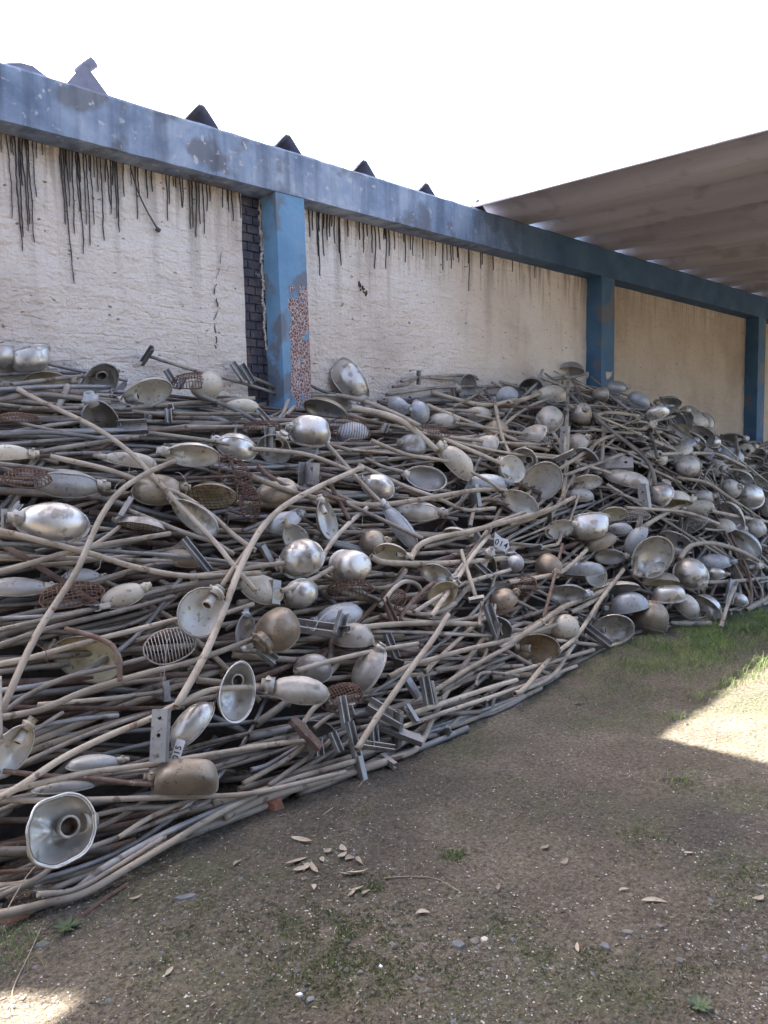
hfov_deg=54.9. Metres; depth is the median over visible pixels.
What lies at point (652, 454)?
street lamp
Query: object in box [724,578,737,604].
steel channel
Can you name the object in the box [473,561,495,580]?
steel channel
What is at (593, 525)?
street lamp
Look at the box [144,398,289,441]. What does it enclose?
steel pipe
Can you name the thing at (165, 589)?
steel pipe
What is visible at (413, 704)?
steel pipe
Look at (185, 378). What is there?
wire cage
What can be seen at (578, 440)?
street lamp
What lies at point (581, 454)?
steel pipe
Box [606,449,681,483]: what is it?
steel pipe
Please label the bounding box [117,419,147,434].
steel channel
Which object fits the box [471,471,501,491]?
steel pipe
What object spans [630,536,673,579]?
street lamp
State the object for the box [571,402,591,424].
street lamp
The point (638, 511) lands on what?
wire cage
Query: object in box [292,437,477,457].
steel pipe
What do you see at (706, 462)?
steel pipe
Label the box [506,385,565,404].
street lamp
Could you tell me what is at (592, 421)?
steel pipe
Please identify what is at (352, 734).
steel channel
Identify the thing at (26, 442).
steel pipe
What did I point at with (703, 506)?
street lamp
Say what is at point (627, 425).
steel pipe
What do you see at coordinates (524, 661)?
steel pipe
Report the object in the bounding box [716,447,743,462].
street lamp
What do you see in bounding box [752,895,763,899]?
dry leaf
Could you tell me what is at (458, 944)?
stone
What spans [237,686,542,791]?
steel pipe
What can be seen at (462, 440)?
steel pipe
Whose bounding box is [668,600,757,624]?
steel pipe
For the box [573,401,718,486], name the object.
steel pipe
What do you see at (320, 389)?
steel pipe
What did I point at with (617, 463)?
steel channel
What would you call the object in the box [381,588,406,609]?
wire cage
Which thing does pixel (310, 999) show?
stone
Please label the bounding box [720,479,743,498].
street lamp
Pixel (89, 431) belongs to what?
steel pipe
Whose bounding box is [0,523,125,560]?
steel pipe
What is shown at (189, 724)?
street lamp
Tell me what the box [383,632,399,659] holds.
steel channel
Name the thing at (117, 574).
steel pipe
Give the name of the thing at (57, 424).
steel pipe
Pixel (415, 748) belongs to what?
steel pipe
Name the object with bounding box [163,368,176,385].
steel channel
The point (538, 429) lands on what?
street lamp
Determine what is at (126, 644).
steel pipe
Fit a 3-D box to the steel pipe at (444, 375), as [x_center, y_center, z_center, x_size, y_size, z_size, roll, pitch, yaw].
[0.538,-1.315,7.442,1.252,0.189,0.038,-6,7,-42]
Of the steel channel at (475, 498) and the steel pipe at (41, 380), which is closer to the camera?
the steel pipe at (41, 380)
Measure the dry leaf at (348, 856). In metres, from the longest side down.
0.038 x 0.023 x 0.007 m
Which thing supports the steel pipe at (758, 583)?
on the pipe mass
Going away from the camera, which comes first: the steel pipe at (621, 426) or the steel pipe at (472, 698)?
the steel pipe at (472, 698)
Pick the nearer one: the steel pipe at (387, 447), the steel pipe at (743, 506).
the steel pipe at (387, 447)
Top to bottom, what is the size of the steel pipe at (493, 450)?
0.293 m
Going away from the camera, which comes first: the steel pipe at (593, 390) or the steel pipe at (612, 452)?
the steel pipe at (612, 452)
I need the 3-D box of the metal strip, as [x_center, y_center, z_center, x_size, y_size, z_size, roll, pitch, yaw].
[-1.006,1.388,2.622,0.020,0.013,0.258,1,5,26]
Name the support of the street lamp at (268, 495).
on the pipe mass
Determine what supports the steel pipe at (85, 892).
on the ground at (744, 700)
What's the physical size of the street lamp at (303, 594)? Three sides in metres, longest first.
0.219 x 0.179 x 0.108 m
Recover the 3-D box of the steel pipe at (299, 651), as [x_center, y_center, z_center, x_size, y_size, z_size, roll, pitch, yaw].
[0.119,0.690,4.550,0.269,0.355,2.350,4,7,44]
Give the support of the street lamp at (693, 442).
on the pipe mass
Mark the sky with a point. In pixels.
(469, 100)
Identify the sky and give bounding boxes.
[0,0,767,204]
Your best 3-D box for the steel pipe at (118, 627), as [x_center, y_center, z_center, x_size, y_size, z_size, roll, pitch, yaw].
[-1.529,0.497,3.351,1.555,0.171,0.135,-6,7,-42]
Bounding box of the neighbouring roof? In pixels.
[4,56,485,211]
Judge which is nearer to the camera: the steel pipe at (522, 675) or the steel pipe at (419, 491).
the steel pipe at (522, 675)
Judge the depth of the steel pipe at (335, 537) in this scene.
4.54 m
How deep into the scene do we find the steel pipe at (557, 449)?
7.02 m
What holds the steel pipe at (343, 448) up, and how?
on the pipe mass
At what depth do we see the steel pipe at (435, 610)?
4.91 m
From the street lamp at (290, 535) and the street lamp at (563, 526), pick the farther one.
the street lamp at (563, 526)
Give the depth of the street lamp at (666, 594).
6.39 m
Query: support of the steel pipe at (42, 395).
on the pipe mass
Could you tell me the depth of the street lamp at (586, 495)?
6.78 m
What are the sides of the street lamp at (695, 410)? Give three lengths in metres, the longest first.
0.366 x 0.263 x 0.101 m
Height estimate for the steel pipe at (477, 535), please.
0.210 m
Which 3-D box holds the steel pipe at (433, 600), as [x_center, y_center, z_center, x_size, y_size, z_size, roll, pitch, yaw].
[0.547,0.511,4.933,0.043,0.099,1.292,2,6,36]
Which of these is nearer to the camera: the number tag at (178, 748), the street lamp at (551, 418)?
the number tag at (178, 748)
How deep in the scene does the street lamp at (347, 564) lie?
4.28 m
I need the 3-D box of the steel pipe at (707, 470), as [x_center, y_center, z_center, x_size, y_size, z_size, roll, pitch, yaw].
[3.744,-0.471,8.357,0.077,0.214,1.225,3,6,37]
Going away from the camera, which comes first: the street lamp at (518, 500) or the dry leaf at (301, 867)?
the dry leaf at (301, 867)
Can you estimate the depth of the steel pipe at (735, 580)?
7.11 m
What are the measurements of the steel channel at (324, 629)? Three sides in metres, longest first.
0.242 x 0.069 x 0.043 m
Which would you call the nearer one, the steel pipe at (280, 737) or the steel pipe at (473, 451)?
the steel pipe at (280, 737)
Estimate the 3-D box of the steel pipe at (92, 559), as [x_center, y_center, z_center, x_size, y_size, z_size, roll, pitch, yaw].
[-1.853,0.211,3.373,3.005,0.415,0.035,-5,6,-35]
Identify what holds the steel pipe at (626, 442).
on the street lamp at (662, 494)
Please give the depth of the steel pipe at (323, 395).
6.45 m
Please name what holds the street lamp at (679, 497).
on the pipe mass
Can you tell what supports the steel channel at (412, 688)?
on the steel pipe at (413, 704)
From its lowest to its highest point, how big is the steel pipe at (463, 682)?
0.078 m
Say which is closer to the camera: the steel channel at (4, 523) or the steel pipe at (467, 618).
the steel channel at (4, 523)
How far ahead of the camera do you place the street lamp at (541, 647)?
5.06 m
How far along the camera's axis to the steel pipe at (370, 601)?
4.50 m
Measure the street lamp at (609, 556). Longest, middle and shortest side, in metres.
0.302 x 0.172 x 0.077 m
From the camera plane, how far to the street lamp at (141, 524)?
3.88 m
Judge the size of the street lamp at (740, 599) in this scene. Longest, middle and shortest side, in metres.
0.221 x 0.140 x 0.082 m
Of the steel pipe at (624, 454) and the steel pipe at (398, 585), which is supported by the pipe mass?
the steel pipe at (624, 454)
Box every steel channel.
[1,509,7,527]
[4,501,23,519]
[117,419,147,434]
[149,709,170,762]
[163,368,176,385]
[164,408,171,422]
[175,373,187,389]
[180,536,211,571]
[230,361,245,382]
[239,362,255,384]
[254,407,275,426]
[254,649,278,666]
[258,544,273,562]
[264,427,275,455]
[269,579,280,604]
[288,715,323,751]
[298,462,319,484]
[298,618,336,637]
[314,738,324,756]
[328,730,343,753]
[332,609,349,637]
[336,695,350,728]
[345,720,361,757]
[362,740,394,753]
[365,697,404,729]
[370,724,379,745]
[377,720,424,746]
[380,422,389,432]
[380,596,398,621]
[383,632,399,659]
[404,676,421,699]
[416,370,420,384]
[419,676,433,705]
[468,484,481,507]
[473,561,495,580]
[482,603,502,637]
[558,426,569,465]
[577,615,613,648]
[598,457,633,470]
[637,483,651,511]
[666,422,703,450]
[678,441,715,462]
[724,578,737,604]
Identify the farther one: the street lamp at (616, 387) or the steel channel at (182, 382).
the street lamp at (616, 387)
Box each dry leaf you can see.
[165,966,172,974]
[286,857,305,862]
[291,836,311,840]
[293,865,307,869]
[310,861,317,871]
[338,851,346,856]
[339,844,346,849]
[340,871,361,874]
[345,854,353,859]
[355,856,362,863]
[415,908,429,913]
[642,896,667,902]
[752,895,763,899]
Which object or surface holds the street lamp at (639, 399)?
on the steel pipe
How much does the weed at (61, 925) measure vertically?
0.020 m
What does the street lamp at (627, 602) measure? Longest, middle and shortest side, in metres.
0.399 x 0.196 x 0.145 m
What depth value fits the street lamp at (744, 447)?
10.43 m
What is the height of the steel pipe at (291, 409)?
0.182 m
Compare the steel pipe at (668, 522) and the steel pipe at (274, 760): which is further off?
the steel pipe at (668, 522)
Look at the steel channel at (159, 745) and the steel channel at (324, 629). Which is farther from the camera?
the steel channel at (324, 629)
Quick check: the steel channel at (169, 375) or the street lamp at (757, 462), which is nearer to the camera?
the steel channel at (169, 375)
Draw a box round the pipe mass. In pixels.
[0,376,767,900]
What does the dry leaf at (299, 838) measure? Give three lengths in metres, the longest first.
0.094 x 0.024 x 0.010 m
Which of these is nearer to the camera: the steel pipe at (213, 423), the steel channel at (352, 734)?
the steel channel at (352, 734)
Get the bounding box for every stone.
[33,940,49,948]
[172,893,197,901]
[306,996,314,1004]
[451,939,466,949]
[468,937,479,945]
[480,936,488,942]
[600,941,609,951]
[619,929,634,935]
[653,923,664,928]
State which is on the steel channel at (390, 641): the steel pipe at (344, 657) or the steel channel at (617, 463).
the steel pipe at (344, 657)
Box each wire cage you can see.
[0,412,40,422]
[1,468,52,488]
[38,581,104,608]
[143,628,195,665]
[171,372,203,389]
[217,454,251,505]
[236,483,260,522]
[243,420,281,430]
[320,682,363,712]
[325,578,374,599]
[329,415,370,440]
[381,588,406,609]
[421,425,450,437]
[511,575,536,598]
[518,433,550,445]
[619,510,650,521]
[684,512,707,532]
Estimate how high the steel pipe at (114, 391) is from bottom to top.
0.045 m
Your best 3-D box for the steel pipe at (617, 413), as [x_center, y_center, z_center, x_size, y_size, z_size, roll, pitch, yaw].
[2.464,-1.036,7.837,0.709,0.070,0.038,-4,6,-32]
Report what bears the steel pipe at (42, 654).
on the steel pipe at (229, 612)
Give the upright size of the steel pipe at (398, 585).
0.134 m
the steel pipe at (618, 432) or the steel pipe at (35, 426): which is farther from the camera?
the steel pipe at (618, 432)
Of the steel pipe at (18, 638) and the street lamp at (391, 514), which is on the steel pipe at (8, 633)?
the steel pipe at (18, 638)
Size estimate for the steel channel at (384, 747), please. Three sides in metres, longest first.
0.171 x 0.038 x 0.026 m
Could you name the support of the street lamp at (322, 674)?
on the pipe mass
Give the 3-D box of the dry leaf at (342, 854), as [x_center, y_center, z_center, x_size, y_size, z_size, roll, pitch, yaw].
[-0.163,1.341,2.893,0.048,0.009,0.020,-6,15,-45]
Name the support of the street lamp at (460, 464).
on the pipe mass
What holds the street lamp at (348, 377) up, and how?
on the pipe mass
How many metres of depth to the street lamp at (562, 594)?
5.83 m
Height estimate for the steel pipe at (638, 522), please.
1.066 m
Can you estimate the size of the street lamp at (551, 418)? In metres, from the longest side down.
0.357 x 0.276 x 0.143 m
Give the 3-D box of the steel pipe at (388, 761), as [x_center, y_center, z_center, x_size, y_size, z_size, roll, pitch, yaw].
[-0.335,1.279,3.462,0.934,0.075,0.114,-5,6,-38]
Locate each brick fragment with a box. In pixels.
[0,913,30,922]
[267,797,283,810]
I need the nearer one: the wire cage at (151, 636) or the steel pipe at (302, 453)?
the wire cage at (151, 636)
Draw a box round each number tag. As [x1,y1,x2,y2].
[171,739,184,758]
[491,531,509,551]
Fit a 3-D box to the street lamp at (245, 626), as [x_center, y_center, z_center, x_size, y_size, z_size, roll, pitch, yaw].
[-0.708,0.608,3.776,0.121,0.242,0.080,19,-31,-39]
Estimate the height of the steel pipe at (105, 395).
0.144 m
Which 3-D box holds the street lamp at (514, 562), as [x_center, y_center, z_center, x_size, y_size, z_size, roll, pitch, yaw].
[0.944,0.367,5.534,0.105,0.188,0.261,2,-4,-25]
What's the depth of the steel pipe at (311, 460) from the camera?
4.81 m
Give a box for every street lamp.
[0,344,14,369]
[0,435,138,459]
[0,577,57,596]
[0,675,330,800]
[0,716,37,778]
[2,758,218,796]
[3,607,299,720]
[6,502,89,543]
[11,344,50,372]
[23,371,79,384]
[25,792,196,868]
[29,780,94,796]
[34,469,110,498]
[42,636,122,683]
[62,568,110,585]
[65,754,129,771]
[79,363,118,389]
[80,390,120,450]
[93,452,156,468]
[101,582,151,608]
[111,516,165,537]
[116,377,172,406]
[130,474,190,505]
[156,442,219,466]
[160,548,199,568]
[166,494,218,536]
[170,702,214,748]
[177,584,224,637]
[187,482,237,509]
[190,371,222,401]
[197,539,324,578]
[210,433,255,460]
[217,661,255,723]
[218,399,259,411]
[235,608,255,653]
[237,574,283,604]
[257,429,290,463]
[257,478,298,505]
[266,509,305,534]
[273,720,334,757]
[282,518,308,545]
[283,578,317,608]
[285,415,330,446]
[293,654,332,682]
[304,397,348,423]
[309,602,362,622]
[316,494,337,540]
[325,442,417,549]
[328,549,507,586]
[331,357,369,406]
[331,623,374,650]
[336,422,368,441]
[351,405,472,480]
[351,641,386,694]
[358,474,394,499]
[359,530,391,553]
[364,457,446,490]
[373,543,412,560]
[388,396,411,414]
[395,501,447,521]
[396,434,426,454]
[410,399,429,423]
[420,563,456,583]
[427,413,459,426]
[427,579,460,607]
[442,527,473,539]
[453,374,477,397]
[459,407,491,420]
[464,547,496,582]
[469,435,498,455]
[469,474,513,488]
[472,616,512,639]
[482,419,507,440]
[489,588,520,611]
[491,386,517,401]
[496,455,524,482]
[499,488,538,513]
[500,548,523,572]
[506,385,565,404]
[506,533,616,584]
[510,634,560,663]
[513,448,537,472]
[518,424,546,447]
[519,377,542,395]
[521,462,562,500]
[535,406,563,434]
[535,553,561,577]
[543,614,579,639]
[544,519,579,539]
[551,584,592,604]
[560,362,583,375]
[560,488,594,501]
[563,561,604,575]
[567,474,602,489]
[568,512,609,540]
[569,433,591,452]
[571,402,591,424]
[572,447,601,474]
[572,461,648,488]
[584,563,606,586]
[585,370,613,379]
[585,581,640,594]
[592,387,608,401]
[592,614,634,641]
[594,549,629,564]
[599,506,628,520]
[600,592,649,613]
[605,381,630,393]
[607,522,632,533]
[624,527,647,560]
[628,391,649,407]
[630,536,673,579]
[630,600,668,633]
[631,420,656,436]
[639,500,715,526]
[640,450,667,465]
[641,572,679,586]
[644,405,669,420]
[645,559,664,578]
[649,479,673,506]
[651,585,686,603]
[653,396,681,407]
[657,530,691,554]
[665,490,696,506]
[668,445,692,457]
[669,412,686,424]
[672,558,708,590]
[673,454,701,477]
[673,594,699,619]
[674,437,699,446]
[675,424,689,433]
[678,406,703,416]
[679,407,693,427]
[689,425,715,445]
[690,431,706,445]
[691,414,708,426]
[694,490,717,501]
[694,594,722,619]
[699,554,737,568]
[700,518,735,532]
[701,412,714,429]
[702,458,728,475]
[707,436,720,447]
[708,568,730,579]
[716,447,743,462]
[719,433,748,447]
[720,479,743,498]
[721,502,747,531]
[723,592,748,606]
[727,559,763,576]
[729,528,761,557]
[730,470,753,483]
[735,443,758,454]
[735,484,764,508]
[742,456,763,469]
[745,515,766,537]
[747,448,767,458]
[754,472,767,491]
[758,498,767,516]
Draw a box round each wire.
[7,865,35,908]
[159,639,172,685]
[306,601,358,630]
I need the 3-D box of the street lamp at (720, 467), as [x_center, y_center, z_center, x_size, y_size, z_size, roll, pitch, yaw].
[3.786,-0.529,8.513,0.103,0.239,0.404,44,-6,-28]
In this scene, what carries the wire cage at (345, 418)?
on the pipe mass
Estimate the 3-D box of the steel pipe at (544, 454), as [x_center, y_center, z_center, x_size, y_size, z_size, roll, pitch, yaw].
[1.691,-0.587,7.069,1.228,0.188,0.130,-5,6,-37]
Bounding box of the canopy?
[467,124,767,297]
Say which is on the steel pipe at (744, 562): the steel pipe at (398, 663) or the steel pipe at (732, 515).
the steel pipe at (732, 515)
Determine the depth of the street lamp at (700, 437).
8.64 m
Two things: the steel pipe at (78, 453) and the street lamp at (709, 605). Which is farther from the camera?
the street lamp at (709, 605)
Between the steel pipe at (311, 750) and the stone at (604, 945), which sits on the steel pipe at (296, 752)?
the steel pipe at (311, 750)
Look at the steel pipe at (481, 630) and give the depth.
4.94 m
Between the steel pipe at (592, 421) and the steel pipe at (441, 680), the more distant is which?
the steel pipe at (592, 421)
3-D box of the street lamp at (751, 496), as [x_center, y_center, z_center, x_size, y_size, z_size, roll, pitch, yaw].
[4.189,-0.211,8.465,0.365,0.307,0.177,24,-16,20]
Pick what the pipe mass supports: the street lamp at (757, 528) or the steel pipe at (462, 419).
the street lamp at (757, 528)
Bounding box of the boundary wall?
[0,62,767,476]
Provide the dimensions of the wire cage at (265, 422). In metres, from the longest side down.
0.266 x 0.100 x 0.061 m
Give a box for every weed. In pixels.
[51,914,83,932]
[684,991,714,1011]
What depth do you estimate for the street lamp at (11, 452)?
3.80 m
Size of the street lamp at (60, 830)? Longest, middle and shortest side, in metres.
0.815 x 0.242 x 0.205 m
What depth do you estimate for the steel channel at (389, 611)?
4.31 m
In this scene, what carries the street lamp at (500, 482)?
on the pipe mass
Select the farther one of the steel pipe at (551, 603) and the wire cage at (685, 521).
the wire cage at (685, 521)
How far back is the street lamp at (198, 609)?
3.58 m
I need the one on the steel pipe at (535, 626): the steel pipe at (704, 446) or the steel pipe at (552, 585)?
the steel pipe at (552, 585)
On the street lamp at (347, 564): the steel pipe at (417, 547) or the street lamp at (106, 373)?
the steel pipe at (417, 547)
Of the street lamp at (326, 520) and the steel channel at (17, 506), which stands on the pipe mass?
the street lamp at (326, 520)
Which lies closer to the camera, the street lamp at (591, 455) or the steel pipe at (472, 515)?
the steel pipe at (472, 515)
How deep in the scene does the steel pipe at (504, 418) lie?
6.48 m
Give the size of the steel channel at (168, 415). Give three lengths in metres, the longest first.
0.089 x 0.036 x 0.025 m
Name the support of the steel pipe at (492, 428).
on the steel pipe at (544, 454)
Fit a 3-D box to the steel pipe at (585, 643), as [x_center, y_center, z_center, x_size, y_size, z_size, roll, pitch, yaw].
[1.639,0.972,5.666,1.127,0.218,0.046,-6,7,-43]
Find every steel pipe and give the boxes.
[0,371,80,376]
[0,383,70,523]
[0,384,111,391]
[0,385,95,394]
[0,393,110,404]
[0,403,81,414]
[0,403,83,413]
[0,407,133,413]
[0,417,73,432]
[0,418,166,423]
[0,427,126,434]
[0,430,106,439]
[0,434,146,444]
[0,435,66,438]
[0,462,125,483]
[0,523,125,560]
[0,527,260,578]
[0,531,170,573]
[0,540,101,603]
[0,542,255,565]
[0,554,274,567]
[0,570,198,623]
[0,571,271,638]
[0,594,175,647]
[0,604,110,631]
[0,604,114,620]
[0,617,177,666]
[0,663,283,891]
[0,676,2,738]
[0,743,266,792]
[0,754,249,880]
[0,770,346,803]
[0,789,255,920]
[0,795,256,917]
[0,799,211,898]
[0,866,44,874]
[2,399,175,417]
[2,458,176,712]
[2,578,182,692]
[2,581,191,634]
[3,713,118,734]
[4,416,215,424]
[5,655,149,712]
[9,390,119,402]
[9,704,184,710]
[10,369,119,386]
[15,421,96,429]
[16,387,257,592]
[19,406,132,410]
[20,389,116,401]
[21,711,149,766]
[30,416,67,417]
[32,682,442,900]
[34,710,63,732]
[36,834,166,897]
[37,681,170,706]
[48,362,127,381]
[49,454,256,552]
[53,676,166,700]
[54,451,110,455]
[64,626,122,681]
[70,389,125,393]
[76,561,177,588]
[84,580,198,611]
[91,768,148,775]
[96,393,112,397]
[116,496,234,556]
[117,801,181,839]
[126,404,248,433]
[134,602,254,642]
[140,345,275,394]
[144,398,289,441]
[147,422,288,430]
[148,427,234,431]
[148,431,255,451]
[152,420,250,428]
[167,403,260,415]
[171,425,351,451]
[173,465,364,708]
[185,425,277,429]
[186,566,487,838]
[187,655,535,814]
[199,393,256,420]
[202,661,504,761]
[211,738,367,806]
[217,728,344,770]
[220,543,248,587]
[221,753,397,821]
[231,447,318,469]
[231,569,497,653]
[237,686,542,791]
[239,405,295,424]
[240,590,496,746]
[241,508,299,532]
[241,744,306,785]
[246,724,320,758]
[247,693,523,790]
[247,710,370,740]
[250,734,327,771]
[251,447,349,470]
[251,474,498,507]
[253,376,274,388]
[256,464,345,502]
[267,724,368,786]
[280,566,333,592]
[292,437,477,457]
[294,641,419,672]
[296,670,494,797]
[302,700,326,723]
[311,384,340,393]
[311,393,335,396]
[312,702,357,730]
[314,571,457,616]
[317,568,407,589]
[321,487,370,509]
[324,506,368,557]
[326,600,569,703]
[329,483,351,520]
[334,589,551,633]
[336,393,421,428]
[338,620,481,633]
[344,502,423,540]
[348,413,439,432]
[352,449,433,456]
[352,709,480,723]
[353,656,584,698]
[354,613,450,751]
[357,463,495,511]
[359,692,495,707]
[362,413,448,438]
[363,586,495,699]
[368,678,553,760]
[370,438,448,463]
[370,621,501,651]
[378,579,423,607]
[379,613,478,620]
[381,419,507,454]
[385,385,494,395]
[385,655,482,668]
[387,616,577,679]
[389,694,489,711]
[389,696,442,708]
[390,630,489,758]
[390,664,577,749]
[392,374,478,387]
[399,581,434,620]
[400,376,455,382]
[403,678,518,724]
[404,428,597,445]
[407,507,552,560]
[412,568,511,614]
[414,657,500,680]
[417,691,525,734]
[418,392,448,400]
[421,431,599,459]
[421,510,526,549]
[422,429,504,466]
[423,617,486,674]
[427,403,517,441]
[429,408,504,414]
[429,534,490,618]
[430,390,517,406]
[430,643,513,704]
[433,664,523,671]
[434,433,486,441]
[434,670,548,683]
[437,655,587,736]
[439,493,470,517]
[439,653,513,693]
[445,530,487,581]
[450,547,515,555]
[452,385,487,407]
[454,421,590,445]
[458,382,538,505]
[459,549,484,602]
[463,626,550,674]
[468,497,500,527]
[468,499,606,567]
[469,605,521,621]
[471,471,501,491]
[471,506,567,548]
[473,621,542,649]
[474,414,543,441]
[474,532,542,545]
[474,671,519,686]
[475,693,511,706]
[477,601,483,627]
[486,384,516,388]
[489,672,560,680]
[491,381,646,467]
[491,402,544,408]
[493,402,511,454]
[494,398,548,436]
[497,584,614,649]
[499,380,706,450]
[502,648,594,676]
[507,439,654,464]
[507,502,553,526]
[508,445,549,451]
[509,523,554,541]
[512,440,596,457]
[512,568,624,696]
[513,495,575,522]
[521,429,679,447]
[526,639,577,690]
[527,531,561,553]
[528,593,596,619]
[534,417,568,460]
[538,369,695,455]
[542,543,563,617]
[543,373,585,380]
[544,373,648,445]
[547,378,595,532]
[547,474,575,524]
[551,403,646,411]
[552,432,568,507]
[553,370,747,469]
[553,381,575,462]
[555,632,634,647]
[559,434,614,469]
[563,453,622,476]
[564,395,628,536]
[568,594,608,614]
[569,393,596,420]
[569,404,662,446]
[569,417,632,467]
[570,413,645,431]
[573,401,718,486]
[574,441,672,468]
[580,413,682,429]
[588,427,662,434]
[590,442,673,458]
[592,411,656,485]
[596,402,623,446]
[596,411,639,416]
[599,401,763,519]
[600,414,608,463]
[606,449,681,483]
[606,483,765,585]
[607,417,671,431]
[609,393,629,411]
[613,427,643,429]
[618,492,767,564]
[624,506,719,524]
[625,436,767,492]
[626,510,678,521]
[633,408,677,441]
[633,430,659,576]
[635,417,729,501]
[635,440,670,527]
[648,418,666,447]
[648,420,659,459]
[652,435,739,466]
[654,438,699,455]
[658,451,746,468]
[659,396,734,513]
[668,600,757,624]
[669,621,711,626]
[676,476,741,506]
[677,541,767,570]
[686,468,751,482]
[690,459,701,490]
[693,422,767,482]
[703,460,730,479]
[703,524,740,530]
[706,447,731,557]
[707,576,767,584]
[710,509,767,523]
[711,488,752,614]
[713,513,758,598]
[719,585,736,628]
[728,552,750,604]
[743,555,767,605]
[743,563,763,606]
[743,595,767,611]
[744,535,767,607]
[746,441,767,452]
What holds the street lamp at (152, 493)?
on the pipe mass
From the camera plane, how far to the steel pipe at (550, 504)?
6.11 m
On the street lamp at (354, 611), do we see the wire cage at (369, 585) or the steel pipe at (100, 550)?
the wire cage at (369, 585)
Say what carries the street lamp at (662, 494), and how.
on the pipe mass
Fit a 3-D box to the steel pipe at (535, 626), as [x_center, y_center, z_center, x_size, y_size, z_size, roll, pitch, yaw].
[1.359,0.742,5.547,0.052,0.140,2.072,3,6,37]
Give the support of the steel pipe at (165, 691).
on the pipe mass
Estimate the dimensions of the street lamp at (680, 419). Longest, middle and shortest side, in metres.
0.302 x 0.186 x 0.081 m
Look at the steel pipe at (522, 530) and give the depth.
6.21 m
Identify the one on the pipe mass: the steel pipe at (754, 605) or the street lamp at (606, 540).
the street lamp at (606, 540)
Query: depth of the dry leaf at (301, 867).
2.80 m
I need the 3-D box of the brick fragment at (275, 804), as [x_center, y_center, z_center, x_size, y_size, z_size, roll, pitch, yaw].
[-0.495,1.307,3.316,0.100,0.043,0.088,-1,5,0]
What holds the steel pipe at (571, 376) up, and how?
on the pipe mass
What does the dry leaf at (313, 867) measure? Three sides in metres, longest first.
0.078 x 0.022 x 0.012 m
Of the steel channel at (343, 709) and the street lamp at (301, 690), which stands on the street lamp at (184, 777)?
the street lamp at (301, 690)
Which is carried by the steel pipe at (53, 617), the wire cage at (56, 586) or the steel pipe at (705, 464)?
the wire cage at (56, 586)
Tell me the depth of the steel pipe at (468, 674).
4.45 m
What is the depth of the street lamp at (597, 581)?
6.23 m
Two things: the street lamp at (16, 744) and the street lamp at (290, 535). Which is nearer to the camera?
the street lamp at (16, 744)
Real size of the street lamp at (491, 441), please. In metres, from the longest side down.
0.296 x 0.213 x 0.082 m
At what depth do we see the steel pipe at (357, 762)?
3.48 m
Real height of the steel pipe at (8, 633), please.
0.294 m
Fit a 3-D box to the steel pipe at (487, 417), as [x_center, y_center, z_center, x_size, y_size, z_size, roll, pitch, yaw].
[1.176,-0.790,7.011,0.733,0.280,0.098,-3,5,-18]
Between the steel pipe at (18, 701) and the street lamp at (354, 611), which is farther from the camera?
the street lamp at (354, 611)
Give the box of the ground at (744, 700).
[0,590,767,1023]
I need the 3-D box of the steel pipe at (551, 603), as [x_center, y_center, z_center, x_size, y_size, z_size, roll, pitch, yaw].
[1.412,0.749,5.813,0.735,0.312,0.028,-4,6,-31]
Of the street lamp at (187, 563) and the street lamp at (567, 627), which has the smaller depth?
the street lamp at (187, 563)
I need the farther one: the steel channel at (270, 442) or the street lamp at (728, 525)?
the street lamp at (728, 525)
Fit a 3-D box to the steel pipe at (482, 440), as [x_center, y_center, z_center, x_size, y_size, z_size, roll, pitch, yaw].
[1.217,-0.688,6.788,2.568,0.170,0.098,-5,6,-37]
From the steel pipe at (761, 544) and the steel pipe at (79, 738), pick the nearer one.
the steel pipe at (79, 738)
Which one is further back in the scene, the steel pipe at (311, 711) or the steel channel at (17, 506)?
the steel pipe at (311, 711)
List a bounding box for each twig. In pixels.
[11,919,44,1015]
[384,876,459,891]
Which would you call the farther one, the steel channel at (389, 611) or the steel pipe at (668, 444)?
the steel pipe at (668, 444)
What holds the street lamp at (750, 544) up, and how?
on the pipe mass
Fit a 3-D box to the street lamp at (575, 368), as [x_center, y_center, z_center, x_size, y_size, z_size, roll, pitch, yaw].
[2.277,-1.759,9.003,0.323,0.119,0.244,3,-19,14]
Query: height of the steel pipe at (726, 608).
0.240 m
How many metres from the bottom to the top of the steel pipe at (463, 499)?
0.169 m
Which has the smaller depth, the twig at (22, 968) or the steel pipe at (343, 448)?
the twig at (22, 968)
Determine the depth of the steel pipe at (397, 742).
4.14 m
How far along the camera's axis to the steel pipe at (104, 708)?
3.25 m
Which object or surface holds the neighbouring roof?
on the boundary wall
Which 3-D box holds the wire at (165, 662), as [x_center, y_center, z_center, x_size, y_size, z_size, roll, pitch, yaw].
[-0.985,0.675,3.326,0.017,0.182,0.158,-1,5,5]
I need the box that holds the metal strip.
[70,882,128,923]
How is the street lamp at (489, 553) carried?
on the pipe mass
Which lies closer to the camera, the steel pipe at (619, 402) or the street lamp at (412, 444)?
the street lamp at (412, 444)
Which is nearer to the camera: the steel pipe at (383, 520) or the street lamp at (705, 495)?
the steel pipe at (383, 520)
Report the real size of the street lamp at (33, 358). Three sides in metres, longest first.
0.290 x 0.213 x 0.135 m
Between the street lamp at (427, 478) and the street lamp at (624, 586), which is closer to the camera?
the street lamp at (427, 478)
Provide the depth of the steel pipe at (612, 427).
7.60 m

